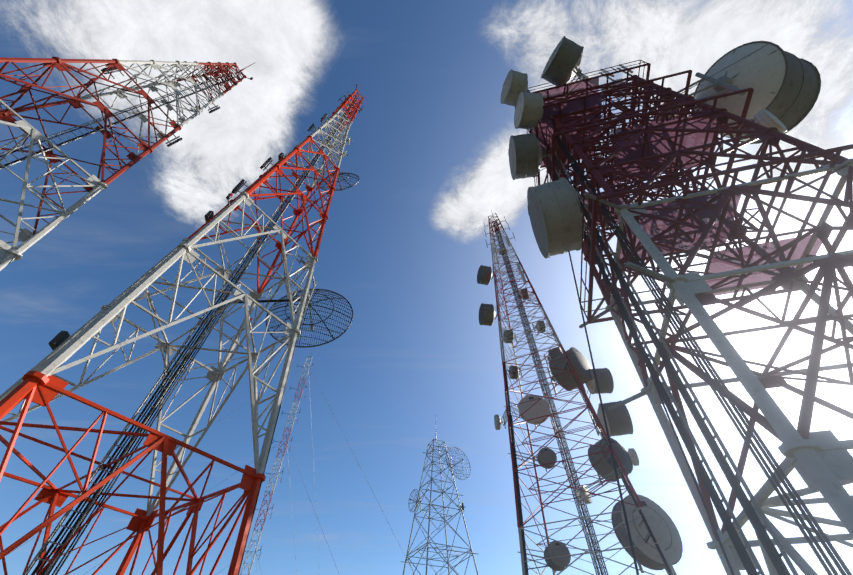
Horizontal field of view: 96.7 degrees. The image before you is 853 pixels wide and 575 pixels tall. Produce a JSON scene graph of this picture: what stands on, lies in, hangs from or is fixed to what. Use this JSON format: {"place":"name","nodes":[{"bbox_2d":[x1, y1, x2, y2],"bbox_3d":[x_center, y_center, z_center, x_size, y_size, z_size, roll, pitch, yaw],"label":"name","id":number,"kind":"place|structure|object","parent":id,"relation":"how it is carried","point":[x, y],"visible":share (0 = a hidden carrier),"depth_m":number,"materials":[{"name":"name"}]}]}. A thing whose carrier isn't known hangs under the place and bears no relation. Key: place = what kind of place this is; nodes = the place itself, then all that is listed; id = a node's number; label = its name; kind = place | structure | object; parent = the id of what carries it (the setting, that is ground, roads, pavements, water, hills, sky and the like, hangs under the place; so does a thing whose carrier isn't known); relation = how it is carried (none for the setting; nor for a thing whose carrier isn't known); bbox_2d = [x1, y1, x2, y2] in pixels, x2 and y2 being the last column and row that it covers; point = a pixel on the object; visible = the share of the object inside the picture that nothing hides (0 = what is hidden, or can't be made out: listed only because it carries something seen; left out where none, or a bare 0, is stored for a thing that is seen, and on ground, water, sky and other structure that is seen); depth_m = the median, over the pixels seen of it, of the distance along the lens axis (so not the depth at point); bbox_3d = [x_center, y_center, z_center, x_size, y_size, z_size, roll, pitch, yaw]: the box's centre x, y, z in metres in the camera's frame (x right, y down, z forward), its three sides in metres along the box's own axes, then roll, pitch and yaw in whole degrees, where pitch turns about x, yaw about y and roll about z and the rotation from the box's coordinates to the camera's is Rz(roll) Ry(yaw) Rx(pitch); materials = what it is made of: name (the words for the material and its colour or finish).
{"place":"outdoors","nodes":[
{"label":"outdoors","id":0,"kind":"place"},
{"bbox_2d":[0,57,255,270],"bbox_3d":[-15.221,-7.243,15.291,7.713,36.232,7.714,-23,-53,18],"label":"lattice tower","id":1,"kind":"structure","parent":0,"point":[93,187],"depth_m":15.56,"materials":[{"name":"metal"}]},
{"bbox_2d":[0,84,363,574],"bbox_3d":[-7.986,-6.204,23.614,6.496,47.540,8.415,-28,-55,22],"label":"lattice tower","id":2,"kind":"structure","parent":0,"point":[40,383],"depth_m":11.82,"materials":[{"name":"metal"}]},
{"bbox_2d":[9,350,414,574],"bbox_3d":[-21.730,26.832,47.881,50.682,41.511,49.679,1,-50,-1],"label":"guyed mast","id":3,"kind":"object","parent":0,"point":[276,460],"visible":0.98,"depth_m":45.91,"materials":[{"name":"metal"}]},
{"bbox_2d":[0,0,852,574],"label":"sky","id":4,"kind":"structure","parent":0,"point":[415,363],"materials":[{"name":"blue"}]},
{"bbox_2d":[401,436,478,574],"bbox_3d":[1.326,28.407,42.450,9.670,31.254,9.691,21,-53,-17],"label":"distant tower","id":5,"kind":"structure","parent":0,"point":[462,506],"depth_m":44.69,"materials":[{"name":"grey metal"}]},
{"label":"ground","id":6,"kind":"structure","parent":0,"visible":0},
{"bbox_2d":[477,210,682,574],"bbox_3d":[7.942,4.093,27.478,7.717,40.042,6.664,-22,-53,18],"label":"telecommunications tower","id":7,"kind":"structure","parent":6,"relation":"on","point":[656,539],"depth_m":20.74,"materials":[{"name":"metal"}]},
{"bbox_2d":[500,36,852,574],"bbox_3d":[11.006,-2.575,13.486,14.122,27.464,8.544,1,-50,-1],"label":"maroon tower","id":8,"kind":"structure","parent":6,"relation":"on","point":[765,93],"depth_m":11.97,"materials":[{"name":"metal"}]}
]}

